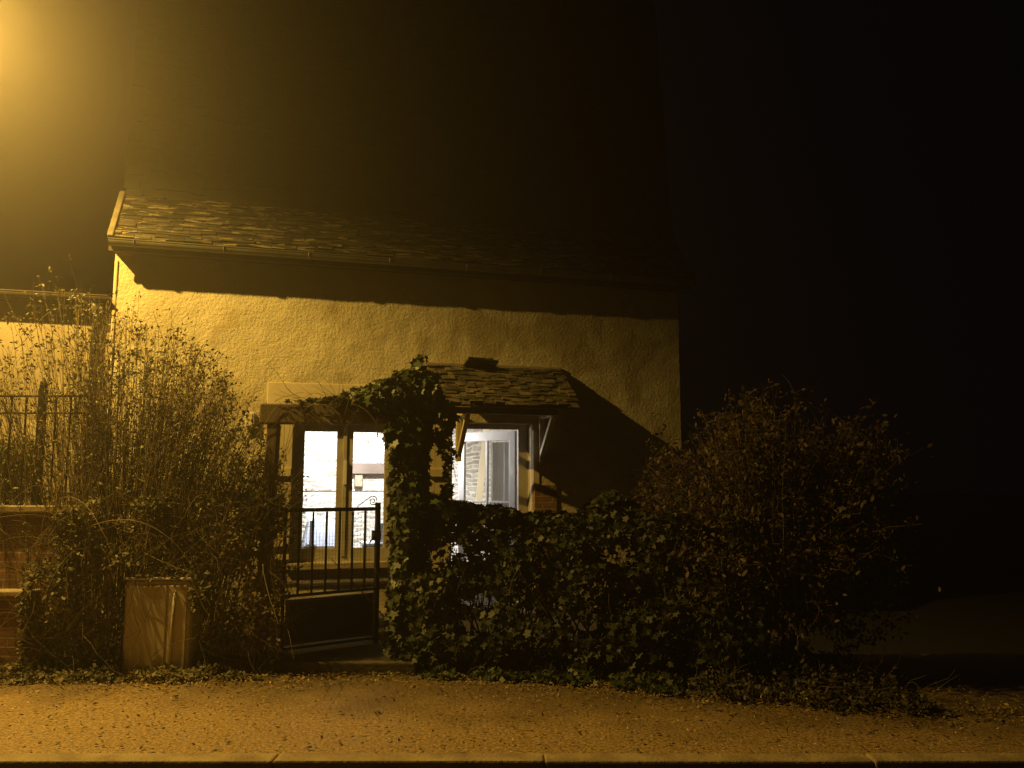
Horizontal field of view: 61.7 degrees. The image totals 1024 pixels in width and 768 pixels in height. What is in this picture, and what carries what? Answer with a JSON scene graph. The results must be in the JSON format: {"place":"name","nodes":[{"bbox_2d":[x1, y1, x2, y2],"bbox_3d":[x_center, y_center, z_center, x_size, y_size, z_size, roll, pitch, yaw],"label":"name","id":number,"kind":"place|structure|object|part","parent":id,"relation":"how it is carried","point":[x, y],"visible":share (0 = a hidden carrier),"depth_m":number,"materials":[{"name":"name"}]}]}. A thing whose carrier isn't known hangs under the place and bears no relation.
{"place":"outdoors","nodes":[
{"label":"outdoors","id":0,"kind":"place"},
{"bbox_2d":[0,434,55,504],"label":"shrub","id":1,"kind":"object","parent":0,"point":[3,476],"visible":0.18,"depth_m":7.91,"materials":[{"name":"green plant"}]},
{"bbox_2d":[304,512,316,547],"bbox_3d":[-2.500,1.799,10.659,0.170,0.461,0.170,2,-7,-16],"label":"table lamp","id":2,"kind":"object","parent":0,"point":[310,534],"visible":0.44,"depth_m":10.63,"materials":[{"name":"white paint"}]},
{"bbox_2d":[75,605,818,658],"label":"garden ground","id":3,"kind":"structure","parent":0,"point":[467,624],"depth_m":8.16,"materials":[{"name":"soil"}]},
{"bbox_2d":[0,289,112,632],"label":"neighbour house","id":4,"kind":"structure","parent":3,"relation":"on","point":[18,301],"depth_m":9.02,"materials":[{"name":"paint"}]},
{"bbox_2d":[0,255,314,653],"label":"bare stem shrub","id":5,"kind":"object","parent":3,"relation":"on","point":[100,418],"visible":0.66,"depth_m":7.45,"materials":[{"name":"brown plant"}]},
{"bbox_2d":[249,578,389,622],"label":"step","id":6,"kind":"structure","parent":3,"relation":"on","point":[302,583],"depth_m":8.97,"materials":[{"name":"grey stone"}]},
{"bbox_2d":[93,0,695,630],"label":"cottage","id":7,"kind":"structure","parent":3,"relation":"on","point":[315,196],"depth_m":10.38,"materials":[{"name":"paint"}]},
{"bbox_2d":[245,412,254,427],"bbox_3d":[-2.872,0.390,9.370,0.100,0.170,0.063,2,-7,-16],"label":"wall box","id":8,"kind":"object","parent":7,"relation":"attached to","point":[251,415],"visible":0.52,"depth_m":9.34,"materials":[{"name":"white paint"}]},
{"bbox_2d":[302,518,358,546],"bbox_3d":[-2.462,2.280,11.475,0.960,0.930,0.861,5,-9,-35],"label":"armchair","id":9,"kind":"object","parent":7,"relation":"on","point":[318,527],"visible":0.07,"depth_m":11.74,"materials":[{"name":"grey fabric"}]},
{"bbox_2d":[286,425,391,570],"bbox_3d":[-1.884,1.236,9.636,1.260,1.645,0.260,2,-7,-16],"label":"window","id":10,"kind":"structure","parent":7,"relation":"in","point":[344,464],"depth_m":9.66,"materials":[{"name":"grey paint"}]},
{"bbox_2d":[353,463,383,486],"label":"mantel beam","id":11,"kind":"structure","parent":7,"relation":"attached to","point":[360,470],"depth_m":13.62,"materials":[{"name":"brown wood"}]},
{"bbox_2d":[359,541,382,546],"bbox_3d":[-1.650,2.508,11.807,0.860,0.660,0.560,2,-7,-16],"label":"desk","id":12,"kind":"object","parent":7,"relation":"on","point":[372,544],"visible":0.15,"depth_m":11.53,"materials":[{"name":"grey wood"}]},
{"bbox_2d":[374,522,382,541],"bbox_3d":[-1.733,2.038,11.789,0.310,0.262,0.210,2,-7,-16],"label":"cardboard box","id":13,"kind":"object","parent":12,"relation":"on","point":[381,529],"visible":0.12,"depth_m":11.68,"materials":[{"name":"grey cardboard"}]},
{"bbox_2d":[369,433,383,454],"bbox_3d":[-1.730,0.588,11.026,0.220,0.660,0.220,2,-7,-16],"label":"pendant lamp","id":14,"kind":"object","parent":7,"relation":"hanging from","point":[376,447],"visible":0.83,"depth_m":10.92,"materials":[{"name":"white"}]},
{"bbox_2d":[463,357,498,367],"bbox_3d":[-0.374,-0.235,10.097,0.385,0.131,0.228,3,-8,-23],"label":"loose slate","id":15,"kind":"object","parent":7,"relation":"on","point":[470,362],"visible":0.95,"depth_m":10.04,"materials":[{"name":"grey stone"}]},
{"bbox_2d":[454,423,527,606],"bbox_3d":[-0.375,1.608,10.551,0.980,2.180,0.699,2,-7,-16],"label":"door","id":16,"kind":"structure","parent":7,"relation":"in","point":[509,460],"depth_m":10.54,"materials":[{"name":"grey paint"}]},
{"bbox_2d":[366,612,442,639],"bbox_3d":[-0.995,2.362,8.324,0.750,0.200,0.600,0,-7,0],"label":"garden step","id":17,"kind":"object","parent":3,"relation":"on","point":[382,631],"visible":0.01,"depth_m":8.17,"materials":[{"name":"stone"}]},
{"bbox_2d":[471,429,489,545],"bbox_3d":[-0.480,1.793,12.917,0.147,2.370,0.743,-2,-7,19],"label":"curtain","id":18,"kind":"object","parent":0,"point":[480,481],"visible":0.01,"depth_m":13.09,"materials":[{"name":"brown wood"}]},
{"bbox_2d":[0,653,1023,755],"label":"pavement","id":19,"kind":"structure","parent":0,"point":[1000,667],"depth_m":5.64,"materials":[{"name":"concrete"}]},
{"bbox_2d":[0,505,89,673],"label":"boundary wall","id":20,"kind":"structure","parent":19,"relation":"on","point":[10,591],"depth_m":7.27,"materials":[{"name":"brick"}]},
{"bbox_2d":[0,377,85,504],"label":"iron railing","id":21,"kind":"object","parent":20,"relation":"on","point":[40,442],"visible":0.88,"depth_m":7.48,"materials":[{"name":"black metal"}]},
{"bbox_2d":[0,648,273,685],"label":"weed undergrowth","id":22,"kind":"object","parent":19,"relation":"on","point":[199,671],"visible":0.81,"depth_m":6.77,"materials":[{"name":"green plant"}]},
{"bbox_2d":[121,574,203,674],"bbox_3d":[-2.885,1.986,7.090,0.580,0.785,0.342,0,-7,2],"label":"meter cabinet","id":23,"kind":"object","parent":19,"relation":"on","point":[151,639],"visible":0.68,"depth_m":6.95,"materials":[{"name":"brown plastic"}]},
{"bbox_3d":[-2.890,1.976,6.944,0.500,0.670,0.011,0,-7,2],"label":"cabinet door","id":24,"kind":"part","parent":23,"relation":"part of","materials":[{"name":"brown plastic"}]},
{"bbox_2d":[0,436,332,680],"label":"twiggy hedge","id":25,"kind":"object","parent":19,"relation":"on","point":[151,505],"visible":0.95,"depth_m":7.02,"materials":[{"name":"green plant"}]},
{"bbox_2d":[252,404,420,665],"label":"garden arch","id":26,"kind":"structure","parent":19,"relation":"on","point":[273,435],"depth_m":7.38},
{"bbox_2d":[264,640,416,674],"bbox_3d":[-1.400,2.405,7.488,1.240,0.150,1.050,0,-7,0],"label":"gate step","id":27,"kind":"object","parent":19,"relation":"on","point":[363,657],"visible":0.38,"depth_m":7.01,"materials":[{"name":"concrete"}]},
{"bbox_2d":[279,496,380,654],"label":"iron gate","id":28,"kind":"structure","parent":27,"relation":"on","point":[337,617],"depth_m":7.64,"materials":[{"name":"metal"}]},
{"bbox_2d":[248,354,460,659],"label":"ivy pillar","id":29,"kind":"structure","parent":19,"relation":"on","point":[411,403],"depth_m":7.28,"materials":[{"name":"green plant"}]},
{"bbox_2d":[0,679,1022,752],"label":"grit","id":30,"kind":"object","parent":19,"relation":"on","point":[462,713],"visible":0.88,"depth_m":5.59,"materials":[{"name":"gravel"}]},
{"bbox_2d":[0,671,1023,752],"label":"fallen leaves","id":31,"kind":"object","parent":19,"relation":"on","point":[315,674],"visible":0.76,"depth_m":5.98,"materials":[{"name":"brown plant"}]},
{"bbox_2d":[331,488,779,688],"bbox_3d":[0.469,1.663,7.216,3.954,1.597,0.975,-1,-7,11],"label":"ivy hedge","id":32,"kind":"object","parent":19,"relation":"on","point":[568,591],"visible":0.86,"depth_m":6.95,"materials":[{"name":"green plant"}]},
{"bbox_2d":[414,654,704,700],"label":"ivy undergrowth","id":33,"kind":"object","parent":19,"relation":"on","point":[658,683],"visible":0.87,"depth_m":6.66,"materials":[{"name":"green plant"}]},
{"bbox_2d":[617,369,940,689],"bbox_3d":[2.071,1.151,7.198,2.440,2.492,2.566,0,-7,0],"label":"autumn shrub","id":34,"kind":"object","parent":19,"relation":"on","point":[804,546],"visible":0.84,"depth_m":6.87,"materials":[{"name":"brown plant"}]},
{"bbox_2d":[668,641,983,716],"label":"bramble undergrowth","id":35,"kind":"object","parent":19,"relation":"on","point":[819,677],"visible":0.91,"depth_m":6.16,"materials":[{"name":"green plant"}]},
{"bbox_2d":[0,0,1023,494],"label":"sky","id":36,"kind":"structure","parent":0,"point":[846,178],"materials":[{"name":"black"}]},
{"bbox_2d":[278,495,1023,757],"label":"ground","id":37,"kind":"structure","parent":0,"point":[968,553],"depth_m":15.68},
{"bbox_2d":[0,753,1023,767],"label":"kerb","id":38,"kind":"structure","parent":37,"relation":"on","point":[511,760],"depth_m":4.73,"materials":[{"name":"concrete"}]}
]}

